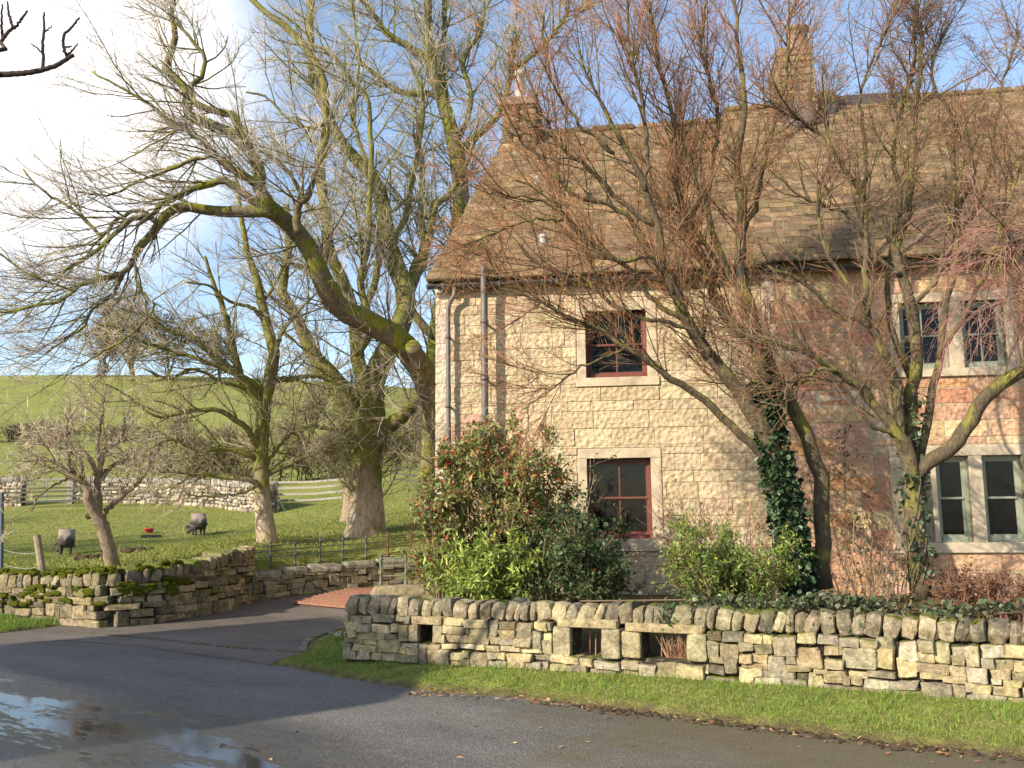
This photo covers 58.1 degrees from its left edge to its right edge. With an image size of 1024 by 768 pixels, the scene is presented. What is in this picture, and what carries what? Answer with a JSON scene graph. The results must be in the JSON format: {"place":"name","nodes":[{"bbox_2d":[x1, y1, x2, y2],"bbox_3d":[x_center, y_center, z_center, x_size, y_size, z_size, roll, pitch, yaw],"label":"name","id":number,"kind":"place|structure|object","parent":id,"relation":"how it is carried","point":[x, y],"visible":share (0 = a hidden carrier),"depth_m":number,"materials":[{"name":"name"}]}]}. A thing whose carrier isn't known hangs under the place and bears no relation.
{"place":"outdoors","nodes":[
{"label":"outdoors","id":0,"kind":"place"},
{"bbox_2d":[120,546,167,552],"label":"dug soil","id":1,"kind":"structure","parent":0,"point":[126,549],"depth_m":21.59,"materials":[{"name":"brown soil"}]},
{"bbox_2d":[0,583,432,663],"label":"driveway","id":2,"kind":"structure","parent":0,"point":[286,623],"depth_m":13.15,"materials":[{"name":"grey asphalt"}]},
{"bbox_2d":[75,632,305,652],"bbox_3d":[-4.314,3.381,12.070,4.226,0.020,0.195,-5,-9,30],"label":"kerb line","id":3,"kind":"object","parent":2,"relation":"on","point":[199,643],"visible":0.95,"depth_m":11.96,"materials":[{"name":"concrete"}]},
{"bbox_2d":[292,587,372,608],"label":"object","id":4,"kind":"structure","parent":2,"relation":"on","point":[339,598],"depth_m":16.55,"materials":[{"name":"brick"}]},
{"bbox_2d":[0,640,1023,767],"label":"road","id":5,"kind":"structure","parent":0,"point":[69,704],"depth_m":7.14,"materials":[{"name":"grey asphalt"}]},
{"bbox_2d":[299,626,345,651],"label":"verge kerb","id":6,"kind":"structure","parent":5,"relation":"on","point":[305,643],"depth_m":12.17,"materials":[{"name":"concrete"}]},
{"bbox_2d":[206,688,1023,767],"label":"leaf litter","id":7,"kind":"object","parent":5,"relation":"on","point":[558,703],"visible":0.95,"depth_m":7.49,"materials":[{"name":"brown plant"}]},
{"bbox_2d":[572,704,1023,763],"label":"mud","id":8,"kind":"structure","parent":5,"relation":"on","point":[973,753],"depth_m":6.72,"materials":[{"name":"soil"}]},
{"bbox_2d":[0,375,1023,755],"bbox_3d":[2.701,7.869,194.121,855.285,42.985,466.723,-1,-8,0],"label":"ground","id":9,"kind":"structure","parent":0,"point":[962,741],"depth_m":17.79,"materials":[{"name":"green plant"}]},
{"bbox_2d":[0,492,3,568],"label":"pole","id":10,"kind":"object","parent":9,"relation":"on","point":[1,533],"visible":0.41,"depth_m":15.61,"materials":[{"name":"blue paint"}]},
{"bbox_2d":[2,549,36,568],"bbox_3d":[-8.251,2.934,15.480,0.785,0.333,0.011,-2,-8,11],"label":"fence wire","id":11,"kind":"object","parent":10,"relation":"attached to","point":[19,553],"visible":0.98,"depth_m":15.48,"materials":[{"name":"white metal"}]},
{"bbox_2d":[0,476,28,505],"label":"field wall","id":12,"kind":"structure","parent":9,"relation":"on","point":[6,484],"depth_m":46.10,"materials":[{"name":"grey stone"}]},
{"bbox_2d":[25,479,65,500],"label":"field gate","id":13,"kind":"structure","parent":12,"relation":"attached to","point":[46,486],"depth_m":46.42,"materials":[{"name":"wood"}]},
{"bbox_2d":[0,418,65,441],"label":"hedge","id":14,"kind":"object","parent":9,"relation":"on","point":[13,431],"visible":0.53,"depth_m":115.07,"materials":[{"name":"brown plant"}]},
{"bbox_2d":[33,535,45,570],"bbox_3d":[-7.879,2.940,15.400,0.358,0.837,0.121,-4,-9,23],"label":"leaning post","id":15,"kind":"object","parent":9,"relation":"on","point":[41,565],"visible":0.66,"depth_m":15.39,"materials":[{"name":"brown wood"}]},
{"bbox_2d":[0,1,79,77],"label":"larch tree","id":16,"kind":"object","parent":9,"relation":"on","point":[43,68],"visible":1,"depth_m":6.55,"materials":[{"name":"brown plant"}]},
{"bbox_2d":[54,529,75,554],"bbox_3d":[-12.941,4.573,26.724,0.492,0.723,1.412,4,-9,-31],"label":"sheep","id":17,"kind":"object","parent":9,"relation":"on","point":[66,538],"visible":0.98,"depth_m":26.28},
{"bbox_2d":[7,486,133,502],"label":"rail fence","id":18,"kind":"object","parent":9,"relation":"on","point":[63,495],"visible":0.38,"depth_m":44.83,"materials":[{"name":"grey wood"}]},
{"bbox_2d":[66,479,75,503],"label":"gatepost","id":19,"kind":"object","parent":9,"relation":"on","point":[71,493],"visible":0.38,"depth_m":46.20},
{"bbox_2d":[0,611,159,631],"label":"wall foot grass","id":20,"kind":"structure","parent":9,"relation":"on","point":[28,622],"depth_m":13.90,"materials":[{"name":"green plant"}]},
{"bbox_2d":[73,553,102,560],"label":"dug soil","id":21,"kind":"structure","parent":9,"relation":"on","point":[79,556],"depth_m":20.46,"materials":[{"name":"brown soil"}]},
{"bbox_2d":[72,304,130,376],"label":"hill tree","id":22,"kind":"object","parent":9,"relation":"on","point":[99,347],"visible":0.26,"depth_m":252.62,"materials":[{"name":"brown plant"}]},
{"bbox_2d":[0,365,203,565],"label":"orchard tree","id":23,"kind":"object","parent":9,"relation":"on","point":[97,513],"visible":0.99,"depth_m":15.89,"materials":[{"name":"brown plant"}]},
{"bbox_2d":[70,421,155,440],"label":"hedge","id":24,"kind":"object","parent":9,"relation":"on","point":[106,431],"visible":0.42,"depth_m":117.56,"materials":[{"name":"brown plant"}]},
{"bbox_2d":[87,272,167,381],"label":"hill tree","id":25,"kind":"object","parent":9,"relation":"on","point":[108,343],"visible":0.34,"depth_m":237.53,"materials":[{"name":"brown plant"}]},
{"bbox_2d":[0,545,257,627],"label":"dry stone wall","id":26,"kind":"structure","parent":9,"relation":"on","point":[212,582],"depth_m":14.30,"materials":[{"name":"beige stone"}]},
{"bbox_2d":[144,528,154,532],"bbox_3d":[-13.427,5.415,34.098,0.370,0.150,0.370,-1,-8,0],"label":"feed bucket","id":27,"kind":"object","parent":9,"relation":"on","point":[148,530],"visible":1,"depth_m":33.97,"materials":[{"name":"red plastic"}]},
{"bbox_2d":[141,535,161,537],"bbox_3d":[-12.753,5.385,32.587,0.650,0.100,0.240,-1,-8,0],"label":"feed tray","id":28,"kind":"object","parent":9,"relation":"on","point":[148,536],"visible":1,"depth_m":32.47,"materials":[{"name":"black rubber"}]},
{"bbox_2d":[130,309,202,376],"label":"hill tree","id":29,"kind":"object","parent":9,"relation":"on","point":[168,327],"visible":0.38,"depth_m":246.56,"materials":[{"name":"brown plant"}]},
{"bbox_2d":[161,404,193,436],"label":"field edge tree","id":30,"kind":"object","parent":9,"relation":"on","point":[175,423],"visible":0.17,"depth_m":117.81,"materials":[{"name":"brown plant"}]},
{"bbox_2d":[75,476,279,512],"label":"field wall","id":31,"kind":"structure","parent":9,"relation":"on","point":[245,503],"depth_m":44.22,"materials":[{"name":"grey stone"}]},
{"bbox_2d":[185,513,207,535],"bbox_3d":[-11.165,4.988,32.727,0.534,0.786,1.535,5,-9,-33],"label":"sheep","id":32,"kind":"object","parent":9,"relation":"on","point":[198,521],"visible":1,"depth_m":32.28},
{"bbox_2d":[132,412,276,479],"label":"hedge","id":33,"kind":"object","parent":9,"relation":"on","point":[229,465],"visible":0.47,"depth_m":55.73,"materials":[{"name":"brown plant"}]},
{"bbox_2d":[37,179,388,542],"bbox_3d":[-6.058,-0.564,19.860,7.642,8.496,3.442,2,-8,-20],"label":"tree","id":34,"kind":"object","parent":9,"relation":"on","point":[262,396],"visible":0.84,"depth_m":19.68,"materials":[{"name":"brown plant"}]},
{"bbox_2d":[4,487,429,571],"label":"field grass","id":35,"kind":"structure","parent":9,"relation":"on","point":[193,544],"depth_m":25.54,"materials":[{"name":"green plant"}]},
{"bbox_2d":[0,0,435,480],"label":"ash tree","id":36,"kind":"object","parent":9,"relation":"on","point":[402,344],"visible":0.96,"depth_m":17.42,"materials":[{"name":"brown plant"}]},
{"bbox_2d":[187,311,251,378],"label":"hill tree","id":37,"kind":"object","parent":9,"relation":"on","point":[217,336],"visible":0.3,"depth_m":252.76,"materials":[{"name":"brown plant"}]},
{"bbox_2d":[274,417,298,445],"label":"field edge tree","id":38,"kind":"object","parent":9,"relation":"on","point":[279,435],"visible":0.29,"depth_m":100.28,"materials":[{"name":"brown plant"}]},
{"bbox_2d":[249,419,348,480],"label":"hedge","id":39,"kind":"object","parent":9,"relation":"on","point":[306,468],"visible":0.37,"depth_m":57.56,"materials":[{"name":"brown plant"}]},
{"bbox_2d":[263,345,352,446],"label":"field edge tree","id":40,"kind":"object","parent":9,"relation":"on","point":[309,403],"visible":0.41,"depth_m":94.81,"materials":[{"name":"brown plant"}]},
{"bbox_2d":[276,478,342,501],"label":"rail fence","id":41,"kind":"object","parent":9,"relation":"on","point":[307,487],"visible":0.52,"depth_m":40.64,"materials":[{"name":"wood"}]},
{"bbox_2d":[321,630,345,639],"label":"snowdrop clump","id":42,"kind":"object","parent":9,"relation":"on","point":[339,634],"visible":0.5,"depth_m":11.83,"materials":[{"name":"white plant"}]},
{"bbox_2d":[171,0,506,537],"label":"sycamore tree","id":43,"kind":"object","parent":9,"relation":"on","point":[366,512],"visible":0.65,"depth_m":22.56,"materials":[{"name":"brown plant"}]},
{"bbox_2d":[250,555,435,599],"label":"dry stone wall","id":44,"kind":"structure","parent":9,"relation":"on","point":[308,578],"depth_m":17.41,"materials":[{"name":"grey stone"}]},
{"bbox_2d":[245,530,411,567],"bbox_3d":[-3.463,3.169,17.662,3.286,0.675,0.125,4,-9,-28],"label":"iron railing","id":45,"kind":"object","parent":44,"relation":"on","point":[342,550],"visible":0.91,"depth_m":17.73,"materials":[{"name":"metal"}]},
{"bbox_2d":[339,488,348,521],"bbox_3d":[-5.184,3.989,29.741,0.840,1.240,0.819,-1,-8,0],"label":"tree stump","id":46,"kind":"object","parent":9,"relation":"on","point":[343,516],"visible":0.25,"depth_m":29.52,"materials":[{"name":"beige wood"}]},
{"bbox_2d":[382,422,421,469],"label":"hedge","id":47,"kind":"object","parent":9,"relation":"on","point":[400,458],"visible":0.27,"depth_m":61.85,"materials":[{"name":"brown plant"}]},
{"bbox_2d":[370,584,437,597],"bbox_3d":[-1.554,3.225,13.282,1.006,0.667,0.414,-1,-8,0],"label":"stone block","id":48,"kind":"object","parent":9,"relation":"on","point":[404,589],"depth_m":13.14,"materials":[{"name":"beige stone"}]},
{"bbox_2d":[379,554,417,584],"bbox_3d":[-1.592,2.700,13.401,0.681,0.470,0.059,1,-8,-8],"label":"stile","id":49,"kind":"object","parent":48,"relation":"on","point":[381,572],"visible":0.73,"depth_m":13.37,"materials":[{"name":"grey wood"}]},
{"bbox_2d":[394,467,419,483],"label":"rail fence","id":50,"kind":"object","parent":9,"relation":"on","point":[412,481],"visible":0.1,"depth_m":43.83,"materials":[{"name":"wood"}]},
{"bbox_2d":[398,406,422,455],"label":"field edge tree","id":51,"kind":"object","parent":9,"relation":"on","point":[410,423],"visible":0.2,"depth_m":84.81,"materials":[{"name":"brown plant"}]},
{"bbox_2d":[280,0,615,518],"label":"tall tree","id":52,"kind":"object","parent":9,"relation":"on","point":[438,67],"visible":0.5,"depth_m":26.68,"materials":[{"name":"brown plant"}]},
{"bbox_2d":[419,524,544,600],"bbox_3d":[-0.369,2.260,11.134,1.543,1.129,1.097,-3,-8,18],"label":"laurel shrub","id":53,"kind":"object","parent":9,"relation":"on","point":[475,577],"visible":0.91,"depth_m":10.99,"materials":[{"name":"green plant"}]},
{"bbox_2d":[395,405,586,600],"bbox_3d":[-0.266,1.584,11.942,2.551,2.660,2.535,-1,-8,0],"label":"photinia shrub","id":54,"kind":"object","parent":9,"relation":"on","point":[448,511],"visible":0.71,"depth_m":11.70,"materials":[{"name":"green plant"}]},
{"bbox_2d":[504,491,648,603],"bbox_3d":[0.813,2.113,11.304,1.834,1.574,1.688,-1,-8,0],"label":"holly bush","id":55,"kind":"object","parent":9,"relation":"on","point":[582,575],"visible":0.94,"depth_m":11.09,"materials":[{"name":"green plant"}]},
{"bbox_2d":[537,451,619,602],"bbox_3d":[0.938,1.839,11.464,0.856,1.997,0.976,6,-10,-38],"label":"holly sapling","id":56,"kind":"object","parent":9,"relation":"on","point":[580,491],"visible":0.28,"depth_m":11.52,"materials":[{"name":"green plant"}]},
{"bbox_2d":[426,70,774,594],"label":"cottage","id":57,"kind":"structure","parent":9,"relation":"on","point":[641,419],"depth_m":14.29,"materials":[{"name":"stone"}]},
{"bbox_2d":[586,312,647,377],"bbox_3d":[1.641,-0.600,14.487,0.941,1.050,0.100,-2,-8,8],"label":"window","id":58,"kind":"structure","parent":57,"relation":"in","point":[594,349],"depth_m":14.48,"materials":[{"name":"black glass"}]},
{"bbox_2d":[587,458,652,538],"bbox_3d":[1.657,1.761,14.160,0.966,1.219,0.100,-2,-8,8],"label":"window","id":59,"kind":"structure","parent":57,"relation":"in","point":[627,483],"depth_m":14.16,"materials":[{"name":"red paint"}]},
{"bbox_2d":[389,0,880,594],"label":"garden tree","id":60,"kind":"object","parent":9,"relation":"on","point":[693,236],"visible":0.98,"depth_m":11.20,"materials":[{"name":"brown plant"}]},
{"bbox_2d":[745,374,821,597],"bbox_3d":[3.277,1.237,11.166,0.872,2.721,0.696,-1,-8,0],"label":"ivy","id":61,"kind":"object","parent":60,"relation":"attached to","point":[774,500],"visible":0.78,"depth_m":10.99,"materials":[{"name":"green plant"}]},
{"bbox_2d":[285,634,1023,753],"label":"verge grass","id":62,"kind":"structure","parent":9,"relation":"on","point":[732,688],"depth_m":7.82,"materials":[{"name":"green plant"}]},
{"bbox_2d":[342,594,1023,702],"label":"dry stone wall","id":63,"kind":"structure","parent":9,"relation":"on","point":[879,651],"depth_m":8.49,"materials":[{"name":"beige stone"}]},
{"bbox_2d":[656,601,676,629],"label":"fern tuft","id":64,"kind":"object","parent":63,"relation":"on","point":[667,607],"visible":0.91,"depth_m":8.69,"materials":[{"name":"green plant"}]},
{"bbox_2d":[655,634,686,658],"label":"dead weed tuft","id":65,"kind":"object","parent":63,"relation":"on","point":[681,651],"visible":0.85,"depth_m":8.73,"materials":[{"name":"brown plant"}]},
{"bbox_2d":[575,589,1023,634],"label":"ivy","id":66,"kind":"object","parent":63,"relation":"on","point":[820,600],"visible":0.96,"depth_m":8.28,"materials":[{"name":"green plant"}]},
{"bbox_2d":[636,462,778,606],"bbox_3d":[2.685,1.917,11.658,1.992,1.867,1.641,-3,-8,19],"label":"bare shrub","id":67,"kind":"object","parent":9,"relation":"on","point":[709,521],"visible":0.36,"depth_m":11.73,"materials":[{"name":"green plant"}]},
{"bbox_2d":[650,504,812,609],"bbox_3d":[2.482,2.085,10.639,1.719,1.405,1.833,-1,-8,0],"label":"evergreen shrub","id":68,"kind":"object","parent":9,"relation":"on","point":[722,568],"visible":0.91,"depth_m":10.35,"materials":[{"name":"green plant"}]},
{"bbox_2d":[796,418,902,596],"bbox_3d":[4.706,1.753,13.100,1.600,2.542,0.734,-3,-8,14],"label":"climbing rose","id":69,"kind":"object","parent":9,"relation":"on","point":[848,510],"visible":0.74,"depth_m":13.07,"materials":[{"name":"brown plant"}]},
{"bbox_2d":[685,0,1023,600],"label":"garden tree","id":70,"kind":"object","parent":9,"relation":"on","point":[897,422],"visible":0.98,"depth_m":11.09,"materials":[{"name":"brown plant"}]},
{"bbox_2d":[891,392,937,583],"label":"ivy","id":71,"kind":"object","parent":70,"relation":"attached to","point":[917,432],"visible":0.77,"depth_m":10.71,"materials":[{"name":"green plant"}]},
{"bbox_2d":[722,0,1023,595],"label":"cottage","id":72,"kind":"structure","parent":9,"relation":"on","point":[976,490],"depth_m":13.68,"materials":[{"name":"stone"}]},
{"bbox_2d":[899,303,947,368],"bbox_3d":[6.123,-0.699,13.777,0.671,0.999,0.100,-2,-8,8],"label":"window","id":73,"kind":"structure","parent":72,"relation":"in","point":[927,339],"depth_m":13.78,"materials":[{"name":"black glass"}]},
{"bbox_2d":[922,476,933,541],"bbox_3d":[5.912,1.687,13.479,0.382,1.235,0.100,-2,-8,8],"label":"window","id":74,"kind":"structure","parent":72,"relation":"in","point":[929,531],"depth_m":13.40,"materials":[{"name":"green paint"}]},
{"bbox_2d":[936,456,971,541],"bbox_3d":[6.397,1.673,13.412,0.455,1.235,0.100,-2,-8,8],"label":"window","id":75,"kind":"structure","parent":72,"relation":"in","point":[951,475],"depth_m":13.40,"materials":[{"name":"green paint"}]},
{"bbox_2d":[960,301,1005,367],"bbox_3d":[6.949,-0.724,13.662,0.596,0.999,0.100,-2,-8,8],"label":"window","id":76,"kind":"structure","parent":72,"relation":"in","point":[977,361],"depth_m":13.65,"materials":[{"name":"black glass"}]},
{"bbox_2d":[981,455,1023,541],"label":"window","id":77,"kind":"structure","parent":72,"relation":"in","point":[1001,473],"depth_m":13.31,"materials":[{"name":"green paint"}]},
{"bbox_2d":[833,482,941,615],"bbox_3d":[4.327,1.902,10.611,1.106,1.576,1.244,-6,-9,32],"label":"cane clump","id":78,"kind":"object","parent":9,"relation":"on","point":[887,587],"visible":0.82,"depth_m":10.51,"materials":[{"name":"brown plant"}]},
{"bbox_2d":[922,557,1023,620],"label":"brown hedge","id":79,"kind":"object","parent":9,"relation":"on","point":[967,590],"visible":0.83,"depth_m":10.32,"materials":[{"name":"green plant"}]},
{"bbox_2d":[0,0,1023,387],"label":"sky","id":80,"kind":"structure","parent":0,"point":[18,117],"materials":[{"name":"blue"}]}
]}

